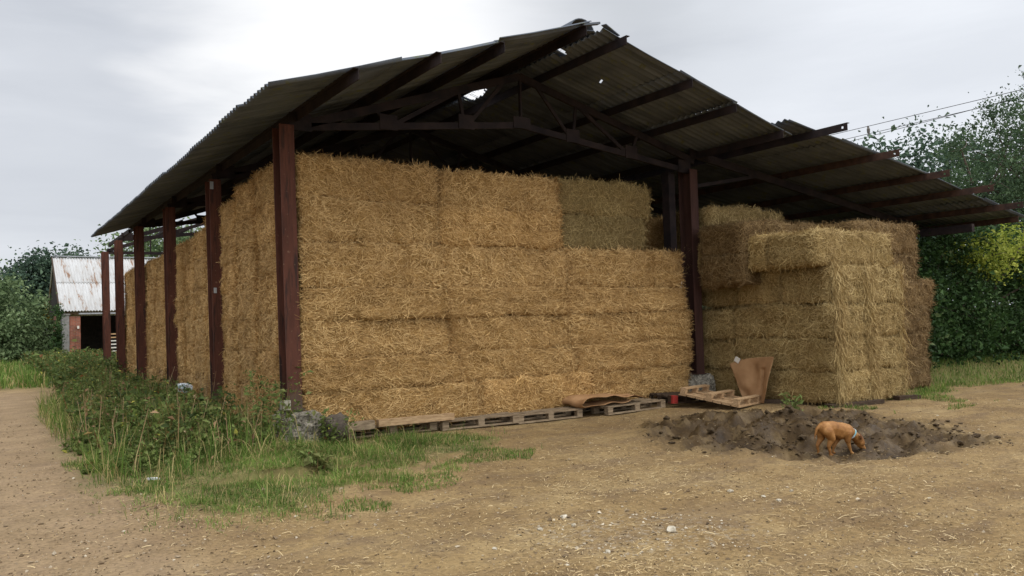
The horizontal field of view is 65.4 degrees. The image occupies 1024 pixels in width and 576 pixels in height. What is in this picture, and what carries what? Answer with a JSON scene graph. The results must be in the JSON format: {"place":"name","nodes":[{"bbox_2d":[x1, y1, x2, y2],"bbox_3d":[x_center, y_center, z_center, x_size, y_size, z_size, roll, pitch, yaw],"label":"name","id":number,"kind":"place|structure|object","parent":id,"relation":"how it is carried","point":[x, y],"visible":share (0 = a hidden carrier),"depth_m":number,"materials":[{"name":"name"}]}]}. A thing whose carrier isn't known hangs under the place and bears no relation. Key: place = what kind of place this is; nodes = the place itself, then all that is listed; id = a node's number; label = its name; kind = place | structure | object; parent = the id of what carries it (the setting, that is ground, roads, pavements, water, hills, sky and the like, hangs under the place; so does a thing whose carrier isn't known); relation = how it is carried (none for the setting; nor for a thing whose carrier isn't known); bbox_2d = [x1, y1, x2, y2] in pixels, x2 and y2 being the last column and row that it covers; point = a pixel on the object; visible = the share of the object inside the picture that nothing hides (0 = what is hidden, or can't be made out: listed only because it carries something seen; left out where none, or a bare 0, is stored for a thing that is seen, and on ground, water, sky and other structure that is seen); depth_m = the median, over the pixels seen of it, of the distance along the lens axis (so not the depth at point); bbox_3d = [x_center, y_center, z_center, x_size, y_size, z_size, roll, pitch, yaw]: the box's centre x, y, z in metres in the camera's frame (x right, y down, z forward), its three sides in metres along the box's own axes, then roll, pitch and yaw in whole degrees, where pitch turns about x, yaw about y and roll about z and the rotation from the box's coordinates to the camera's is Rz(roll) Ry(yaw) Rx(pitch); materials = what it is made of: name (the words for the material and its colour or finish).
{"place":"outdoors","nodes":[
{"label":"outdoors","id":0,"kind":"place"},
{"bbox_2d":[0,357,82,389],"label":"grass","id":1,"kind":"structure","parent":0,"point":[17,373],"depth_m":26.75,"materials":[{"name":"green plant"}]},
{"bbox_2d":[0,309,1023,575],"bbox_3d":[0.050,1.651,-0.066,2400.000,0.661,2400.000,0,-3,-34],"label":"ground","id":2,"kind":"structure","parent":0,"point":[16,411],"depth_m":7.32,"materials":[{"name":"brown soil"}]},
{"bbox_2d":[0,259,60,363],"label":"hazel bush","id":3,"kind":"object","parent":2,"relation":"on","point":[17,338],"visible":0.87,"depth_m":43.40,"materials":[{"name":"green plant"}]},
{"bbox_2d":[0,240,97,348],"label":"oak tree","id":4,"kind":"object","parent":2,"relation":"on","point":[37,274],"visible":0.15,"depth_m":74.53,"materials":[{"name":"green plant"}]},
{"bbox_2d":[41,303,67,354],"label":"ivy pole","id":5,"kind":"object","parent":2,"relation":"on","point":[57,342],"visible":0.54,"depth_m":42.74,"materials":[{"name":"green plant"}]},
{"bbox_2d":[20,346,130,391],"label":"weeds","id":6,"kind":"object","parent":2,"relation":"on","point":[48,361],"visible":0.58,"depth_m":27.38,"materials":[{"name":"green plant"}]},
{"bbox_2d":[48,256,156,353],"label":"brick shed","id":7,"kind":"structure","parent":2,"relation":"on","point":[75,284],"depth_m":46.91,"materials":[{"name":"red brick"}]},
{"bbox_2d":[73,217,203,258],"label":"sycamore tree","id":8,"kind":"object","parent":2,"relation":"on","point":[158,247],"visible":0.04,"depth_m":76.13,"materials":[{"name":"green plant"}]},
{"bbox_2d":[46,354,278,477],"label":"weeds","id":9,"kind":"object","parent":2,"relation":"on","point":[155,428],"visible":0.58,"depth_m":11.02,"materials":[{"name":"green plant"}]},
{"bbox_2d":[20,373,314,486],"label":"grass","id":10,"kind":"structure","parent":2,"relation":"on","point":[49,408],"depth_m":10.17,"materials":[{"name":"green plant"}]},
{"bbox_2d":[193,377,209,400],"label":"straw bale","id":11,"kind":"object","parent":2,"relation":"on","point":[200,384],"visible":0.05,"depth_m":16.58},
{"bbox_2d":[190,344,208,382],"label":"straw bale","id":12,"kind":"object","parent":11,"relation":"on","point":[199,358],"visible":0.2,"depth_m":16.50},
{"bbox_2d":[192,315,207,349],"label":"straw bale","id":13,"kind":"object","parent":12,"relation":"on","point":[199,323],"visible":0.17,"depth_m":16.59},
{"bbox_2d":[191,287,208,320],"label":"straw bale","id":14,"kind":"object","parent":13,"relation":"on","point":[199,304],"visible":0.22,"depth_m":16.73},
{"bbox_2d":[190,257,206,289],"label":"straw bale","id":15,"kind":"object","parent":14,"relation":"on","point":[199,274],"visible":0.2,"depth_m":16.54},
{"bbox_2d":[222,382,239,414],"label":"straw bale","id":16,"kind":"object","parent":2,"relation":"on","point":[231,389],"visible":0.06,"depth_m":14.55},
{"bbox_2d":[219,348,240,386],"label":"straw bale","id":17,"kind":"object","parent":16,"relation":"on","point":[230,359],"visible":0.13,"depth_m":14.45},
{"bbox_2d":[221,318,238,351],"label":"straw bale","id":18,"kind":"object","parent":17,"relation":"on","point":[230,343],"visible":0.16,"depth_m":14.45},
{"bbox_2d":[220,291,239,323],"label":"straw bale","id":19,"kind":"object","parent":18,"relation":"on","point":[229,304],"visible":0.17,"depth_m":14.49},
{"bbox_2d":[219,260,239,296],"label":"straw bale","id":20,"kind":"object","parent":19,"relation":"on","point":[228,278],"visible":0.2,"depth_m":14.59},
{"bbox_2d":[216,232,238,269],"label":"straw bale","id":21,"kind":"object","parent":20,"relation":"on","point":[228,254],"visible":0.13,"depth_m":14.64},
{"bbox_2d":[216,198,236,236],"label":"straw bale","id":22,"kind":"object","parent":21,"relation":"on","point":[226,212],"visible":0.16,"depth_m":14.57},
{"bbox_2d":[235,380,263,423],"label":"straw bale","id":23,"kind":"object","parent":2,"relation":"on","point":[241,396],"visible":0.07,"depth_m":13.80},
{"bbox_2d":[234,346,259,383],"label":"straw bale","id":24,"kind":"object","parent":23,"relation":"on","point":[246,359],"visible":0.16,"depth_m":13.80},
{"bbox_2d":[232,319,259,351],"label":"straw bale","id":25,"kind":"object","parent":24,"relation":"on","point":[246,330],"visible":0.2,"depth_m":13.77},
{"bbox_2d":[232,277,264,321],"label":"straw bale","id":26,"kind":"object","parent":25,"relation":"on","point":[246,293],"visible":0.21,"depth_m":13.68},
{"bbox_2d":[234,242,259,283],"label":"straw bale","id":27,"kind":"object","parent":26,"relation":"on","point":[246,260],"visible":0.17,"depth_m":13.74},
{"bbox_2d":[231,211,257,250],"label":"straw bale","id":28,"kind":"object","parent":27,"relation":"on","point":[243,236],"visible":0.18,"depth_m":13.82},
{"bbox_2d":[231,178,257,221],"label":"straw bale","id":29,"kind":"object","parent":28,"relation":"on","point":[243,193],"visible":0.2,"depth_m":13.87},
{"bbox_2d":[254,383,278,424],"bbox_3d":[-2.937,1.878,13.464,2.539,0.884,1.425,0,-3,-33],"label":"weed plant","id":30,"kind":"object","parent":2,"relation":"on","point":[264,392],"visible":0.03,"depth_m":12.99,"materials":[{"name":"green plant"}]},
{"bbox_2d":[253,348,279,386],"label":"straw bale","id":31,"kind":"object","parent":30,"relation":"on","point":[267,363],"visible":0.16,"depth_m":12.84},
{"bbox_2d":[255,308,278,353],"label":"straw bale","id":32,"kind":"object","parent":31,"relation":"on","point":[266,338],"visible":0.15,"depth_m":12.98},
{"bbox_2d":[253,272,277,315],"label":"straw bale","id":33,"kind":"object","parent":32,"relation":"on","point":[266,291],"visible":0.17,"depth_m":12.93},
{"bbox_2d":[253,240,275,276],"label":"straw bale","id":34,"kind":"object","parent":33,"relation":"on","point":[266,264],"visible":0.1,"depth_m":12.94},
{"bbox_2d":[248,195,275,249],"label":"straw bale","id":35,"kind":"object","parent":34,"relation":"on","point":[264,217],"visible":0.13,"depth_m":12.93},
{"bbox_2d":[250,162,273,207],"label":"straw bale","id":36,"kind":"object","parent":35,"relation":"on","point":[264,181],"visible":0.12,"depth_m":12.96},
{"bbox_2d":[234,365,312,442],"bbox_3d":[-3.315,1.646,10.945,1.061,1.183,1.214,0,-3,-34],"label":"nettle","id":37,"kind":"object","parent":2,"relation":"on","point":[264,399],"visible":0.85,"depth_m":10.92,"materials":[{"name":"green plant"}]},
{"bbox_2d":[60,415,543,535],"bbox_3d":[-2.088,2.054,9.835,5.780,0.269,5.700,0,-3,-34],"label":"grass","id":38,"kind":"structure","parent":2,"relation":"on","point":[285,454],"depth_m":8.91,"materials":[{"name":"green plant"}]},
{"bbox_2d":[293,444,335,472],"bbox_3d":[-2.315,2.020,9.337,0.401,0.382,0.617,0,-3,-34],"label":"dock plant","id":39,"kind":"object","parent":2,"relation":"on","point":[311,456],"visible":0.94,"depth_m":9.25,"materials":[{"name":"green plant"}]},
{"bbox_2d":[307,407,363,444],"bbox_3d":[-2.579,1.998,11.276,0.895,0.606,0.458,-2,-2,10],"label":"leafy weed","id":40,"kind":"object","parent":2,"relation":"on","point":[323,429],"visible":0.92,"depth_m":11.23,"materials":[{"name":"green plant"}]},
{"bbox_2d":[323,412,348,438],"bbox_3d":[-2.515,1.978,11.394,0.384,0.378,0.268,0,-3,-34],"label":"stone","id":41,"kind":"object","parent":2,"relation":"on","point":[339,420],"visible":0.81,"depth_m":11.30,"materials":[{"name":"grey stone"}]},
{"bbox_2d":[273,378,485,432],"bbox_3d":[-2.020,1.831,12.714,3.333,0.849,1.357,0,-3,-33],"label":"straw bale","id":42,"kind":"object","parent":2,"relation":"on","point":[458,399],"visible":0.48,"depth_m":12.29},
{"bbox_2d":[276,350,466,396],"bbox_3d":[-2.199,1.290,12.627,2.916,0.704,1.365,0,-3,-34],"label":"straw bale","id":43,"kind":"object","parent":42,"relation":"on","point":[332,375],"visible":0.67,"depth_m":12.05},
{"bbox_2d":[273,318,451,360],"bbox_3d":[-2.321,0.758,12.645,2.740,0.840,1.366,1,-3,-35],"label":"straw bale","id":44,"kind":"object","parent":43,"relation":"on","point":[346,337],"visible":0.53,"depth_m":12.10},
{"bbox_2d":[274,283,454,324],"bbox_3d":[-2.287,0.257,12.606,2.702,0.682,1.347,0,-3,-34],"label":"straw bale","id":45,"kind":"object","parent":44,"relation":"on","point":[365,303],"visible":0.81,"depth_m":12.05},
{"bbox_2d":[273,236,450,291],"bbox_3d":[-2.335,-0.324,12.644,2.632,1.000,1.333,0,-3,-34],"label":"straw bale","id":46,"kind":"object","parent":45,"relation":"on","point":[326,264],"visible":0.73,"depth_m":12.09},
{"bbox_2d":[273,192,441,245],"bbox_3d":[-2.423,-1.008,12.630,2.482,0.904,1.357,0,-3,-34],"label":"straw bale","id":47,"kind":"object","parent":46,"relation":"on","point":[328,218],"visible":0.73,"depth_m":12.09},
{"bbox_2d":[272,149,439,205],"bbox_3d":[-2.466,-1.621,12.651,2.503,0.903,1.347,-1,-2,-34],"label":"straw bale","id":48,"kind":"object","parent":47,"relation":"on","point":[365,179],"visible":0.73,"depth_m":12.12},
{"bbox_2d":[346,421,436,438],"bbox_3d":[-1.969,2.146,12.317,1.427,0.148,0.804,0,-3,-29],"label":"pallet","id":49,"kind":"object","parent":2,"relation":"on","point":[431,426],"visible":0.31,"depth_m":12.18,"materials":[{"name":"brown wood"}]},
{"bbox_2d":[376,413,454,426],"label":"timber beam","id":50,"kind":"structure","parent":49,"relation":"on","point":[415,419],"depth_m":12.01,"materials":[{"name":"brown wood"}]},
{"bbox_2d":[335,445,535,519],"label":"grass","id":51,"kind":"structure","parent":2,"relation":"on","point":[509,456],"depth_m":8.73,"materials":[{"name":"green plant"}]},
{"bbox_2d":[437,412,518,430],"bbox_3d":[-0.673,2.144,12.970,1.367,0.148,0.804,0,-3,-29],"label":"pallet","id":52,"kind":"object","parent":2,"relation":"on","point":[479,420],"visible":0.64,"depth_m":12.77,"materials":[{"name":"brown wood"}]},
{"bbox_2d":[0,397,1023,575],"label":"loose straw","id":53,"kind":"object","parent":2,"relation":"on","point":[681,547],"visible":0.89,"depth_m":6.62,"materials":[{"name":"beige plant"}]},
{"bbox_2d":[476,369,596,419],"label":"straw bale","id":54,"kind":"object","parent":2,"relation":"on","point":[520,393],"visible":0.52,"depth_m":13.63},
{"bbox_2d":[457,343,579,380],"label":"straw bale","id":55,"kind":"object","parent":54,"relation":"on","point":[496,364],"visible":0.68,"depth_m":13.53},
{"bbox_2d":[445,312,574,355],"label":"straw bale","id":56,"kind":"object","parent":55,"relation":"on","point":[509,331],"visible":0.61,"depth_m":13.50},
{"bbox_2d":[444,283,573,320],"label":"straw bale","id":57,"kind":"object","parent":56,"relation":"on","point":[475,302],"visible":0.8,"depth_m":13.44},
{"bbox_2d":[442,243,571,287],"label":"straw bale","id":58,"kind":"object","parent":57,"relation":"on","point":[506,266],"visible":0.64,"depth_m":13.51},
{"bbox_2d":[433,202,566,250],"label":"straw bale","id":59,"kind":"object","parent":58,"relation":"on","point":[486,226],"visible":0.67,"depth_m":13.40},
{"bbox_2d":[435,165,562,214],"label":"straw bale","id":60,"kind":"object","parent":59,"relation":"on","point":[468,187],"visible":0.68,"depth_m":13.48},
{"bbox_2d":[495,407,582,423],"bbox_3d":[0.452,2.154,13.627,1.286,0.148,0.803,0,-3,-31],"label":"pallet","id":61,"kind":"object","parent":2,"relation":"on","point":[549,413],"visible":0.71,"depth_m":13.46,"materials":[{"name":"brown wood"}]},
{"bbox_2d":[91,18,1023,442],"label":"hay barn","id":62,"kind":"structure","parent":2,"relation":"on","point":[543,106],"depth_m":15.80,"materials":[{"name":"red paint"}]},
{"bbox_2d":[582,398,665,414],"bbox_3d":[2.008,2.151,14.574,1.467,0.148,0.803,0,-3,-37],"label":"pallet","id":63,"kind":"object","parent":2,"relation":"on","point":[634,404],"visible":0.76,"depth_m":14.34,"materials":[{"name":"brown wood"}]},
{"bbox_2d":[562,393,642,407],"bbox_3d":[1.592,1.979,14.330,1.582,0.217,1.044,0,-3,-34],"label":"folded cardboard","id":64,"kind":"object","parent":63,"relation":"on","point":[576,401],"visible":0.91,"depth_m":13.90,"materials":[{"name":"brown cardboard"}]},
{"bbox_2d":[588,362,691,407],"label":"straw bale","id":65,"kind":"object","parent":2,"relation":"on","point":[644,383],"visible":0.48,"depth_m":15.12},
{"bbox_2d":[571,336,694,374],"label":"straw bale","id":66,"kind":"object","parent":65,"relation":"on","point":[638,355],"visible":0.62,"depth_m":14.98},
{"bbox_2d":[566,308,693,349],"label":"straw bale","id":67,"kind":"object","parent":66,"relation":"on","point":[601,329],"visible":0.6,"depth_m":14.99},
{"bbox_2d":[566,283,688,316],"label":"straw bale","id":68,"kind":"object","parent":67,"relation":"on","point":[588,300],"visible":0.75,"depth_m":14.88},
{"bbox_2d":[562,243,685,290],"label":"straw bale","id":69,"kind":"object","parent":68,"relation":"on","point":[622,267],"visible":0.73,"depth_m":14.94},
{"bbox_2d":[560,210,649,250],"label":"hay bale","id":70,"kind":"object","parent":69,"relation":"on","point":[583,229],"visible":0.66,"depth_m":14.95},
{"bbox_2d":[547,173,654,221],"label":"hay bale","id":71,"kind":"object","parent":70,"relation":"on","point":[591,197],"visible":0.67,"depth_m":15.00},
{"bbox_2d":[648,392,705,403],"bbox_3d":[3.147,2.082,15.158,0.856,0.148,0.746,3,-3,-28],"label":"pallet","id":72,"kind":"object","parent":2,"relation":"on","point":[673,397],"visible":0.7,"depth_m":14.94,"materials":[{"name":"brown wood"}]},
{"bbox_2d":[679,384,760,407],"bbox_3d":[3.839,1.974,14.668,1.150,0.149,1.126,9,3,36],"label":"pallet","id":73,"kind":"object","parent":2,"relation":"on","point":[705,393],"visible":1,"depth_m":14.53,"materials":[{"name":"brown wood"}]},
{"bbox_2d":[704,366,738,395],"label":"hay bale","id":74,"kind":"object","parent":2,"relation":"on","point":[724,379],"visible":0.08,"depth_m":15.97},
{"bbox_2d":[703,338,738,372],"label":"hay bale","id":75,"kind":"object","parent":74,"relation":"on","point":[720,354],"visible":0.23,"depth_m":16.03},
{"bbox_2d":[702,306,739,342],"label":"hay bale","id":76,"kind":"object","parent":75,"relation":"on","point":[718,323],"visible":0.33,"depth_m":16.00},
{"bbox_2d":[701,277,743,308],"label":"hay bale","id":77,"kind":"object","parent":76,"relation":"on","point":[726,297],"visible":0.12,"depth_m":16.06},
{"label":"hay bale","id":78,"kind":"object","parent":77,"relation":"on","visible":0},
{"bbox_2d":[676,202,784,245],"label":"hay bale","id":79,"kind":"object","parent":78,"relation":"on","point":[713,214],"visible":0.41,"depth_m":16.57},
{"bbox_2d":[730,356,773,403],"bbox_3d":[4.505,1.717,15.009,0.244,0.862,1.014,0,-3,-34],"label":"cardboard sheet","id":80,"kind":"object","parent":2,"relation":"on","point":[751,375],"visible":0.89,"depth_m":15.02,"materials":[{"name":"brown cardboard"}]},
{"bbox_2d":[735,366,875,404],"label":"hay bale","id":81,"kind":"object","parent":2,"relation":"on","point":[811,387],"visible":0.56,"depth_m":14.30},
{"bbox_2d":[732,334,875,375],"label":"hay bale","id":82,"kind":"object","parent":81,"relation":"on","point":[810,354],"visible":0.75,"depth_m":14.39},
{"bbox_2d":[731,301,869,340],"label":"hay bale","id":83,"kind":"object","parent":82,"relation":"on","point":[759,320],"visible":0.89,"depth_m":14.52},
{"bbox_2d":[733,269,784,306],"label":"hay bale","id":84,"kind":"object","parent":83,"relation":"on","point":[766,290],"visible":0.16,"depth_m":15.12},
{"bbox_2d":[698,250,761,293],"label":"hay bale","id":85,"kind":"object","parent":84,"relation":"on","point":[726,271],"visible":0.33,"depth_m":15.26},
{"bbox_2d":[696,216,816,257],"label":"hay bale","id":86,"kind":"object","parent":85,"relation":"on","point":[727,238],"visible":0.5,"depth_m":15.36},
{"bbox_2d":[747,228,796,272],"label":"hay bale","id":87,"kind":"object","parent":84,"relation":"on","point":[757,253],"visible":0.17,"depth_m":14.81},
{"bbox_2d":[775,262,903,307],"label":"hay bale","id":88,"kind":"object","parent":83,"relation":"on","point":[812,285],"visible":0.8,"depth_m":14.43},
{"bbox_2d":[764,223,895,274],"bbox_3d":[5.893,-0.701,14.823,2.584,0.884,1.330,0,-3,-33],"label":"hay bale","id":89,"kind":"object","parent":88,"relation":"on","point":[818,246],"visible":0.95,"depth_m":14.27},
{"bbox_2d":[829,259,914,405],"bbox_3d":[6.580,0.845,14.443,2.557,2.731,0.411,0,-3,-34],"label":"hanging hay","id":90,"kind":"object","parent":88,"relation":"hanging from","point":[839,323],"visible":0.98,"depth_m":14.02},
{"bbox_2d":[637,405,1013,462],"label":"mud clods","id":91,"kind":"object","parent":2,"relation":"on","point":[801,436],"visible":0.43,"depth_m":10.68,"materials":[{"name":"brown soil"}]},
{"bbox_2d":[814,421,865,455],"bbox_3d":[4.094,1.860,9.935,0.734,0.423,0.243,-1,-2,-16],"label":"dog","id":92,"kind":"object","parent":2,"relation":"on","point":[834,433],"visible":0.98,"depth_m":9.86},
{"bbox_2d":[868,364,909,399],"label":"hay bale","id":93,"kind":"object","parent":2,"relation":"on","point":[892,382],"visible":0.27,"depth_m":14.75},
{"bbox_2d":[863,333,907,369],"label":"hay bale","id":94,"kind":"object","parent":93,"relation":"on","point":[890,353],"visible":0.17,"depth_m":14.78},
{"bbox_2d":[859,299,905,337],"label":"hay bale","id":95,"kind":"object","parent":94,"relation":"on","point":[887,326],"visible":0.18,"depth_m":14.78},
{"bbox_2d":[816,391,999,413],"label":"grass","id":96,"kind":"structure","parent":2,"relation":"on","point":[933,396],"depth_m":13.96,"materials":[{"name":"green plant"}]},
{"bbox_2d":[904,356,933,389],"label":"hay bale","id":97,"kind":"object","parent":2,"relation":"on","point":[921,372],"visible":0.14,"depth_m":16.58},
{"bbox_2d":[901,330,931,361],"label":"hay bale","id":98,"kind":"object","parent":97,"relation":"on","point":[918,343],"visible":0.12,"depth_m":16.62},
{"bbox_2d":[901,303,933,335],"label":"hay bale","id":99,"kind":"object","parent":98,"relation":"on","point":[919,320],"visible":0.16,"depth_m":16.62},
{"bbox_2d":[896,276,936,308],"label":"hay bale","id":100,"kind":"object","parent":99,"relation":"on","point":[921,291],"visible":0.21,"depth_m":16.75},
{"bbox_2d":[891,252,920,281],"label":"hay bale","id":101,"kind":"object","parent":100,"relation":"on","point":[909,261],"visible":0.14,"depth_m":16.59},
{"bbox_2d":[811,218,919,254],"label":"hay bale","id":102,"kind":"object","parent":101,"relation":"on","point":[904,235],"visible":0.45,"depth_m":16.30},
{"bbox_2d":[853,105,1014,309],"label":"ash tree","id":103,"kind":"object","parent":2,"relation":"on","point":[919,163],"visible":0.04,"depth_m":40.29,"materials":[{"name":"green plant"}]},
{"bbox_2d":[916,213,1023,368],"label":"ivy hedge","id":104,"kind":"object","parent":2,"relation":"on","point":[987,328],"visible":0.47,"depth_m":19.76,"materials":[{"name":"green plant"}]},
{"bbox_2d":[925,65,1023,295],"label":"hawthorn tree","id":105,"kind":"object","parent":2,"relation":"on","point":[1011,187],"visible":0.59,"depth_m":28.94,"materials":[{"name":"green plant"}]},
{"bbox_2d":[942,220,1023,332],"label":"elder bush","id":106,"kind":"object","parent":2,"relation":"on","point":[1005,252],"visible":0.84,"depth_m":19.98,"materials":[{"name":"green plant"}]},
{"bbox_2d":[0,0,1023,304],"label":"sky","id":107,"kind":"structure","parent":0,"point":[99,99],"materials":[{"name":"grey"}]},
{"bbox_2d":[644,245,663,251],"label":"straw bale","id":108,"kind":"object","parent":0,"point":[653,247],"visible":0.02,"depth_m":17.38},
{"bbox_2d":[644,214,663,248],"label":"straw bale","id":109,"kind":"object","parent":108,"relation":"on","point":[654,236],"visible":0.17,"depth_m":17.41},
{"bbox_2d":[905,351,1023,398],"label":"grass","id":110,"kind":"structure","parent":0,"point":[943,386],"depth_m":18.21,"materials":[{"name":"green plant"}]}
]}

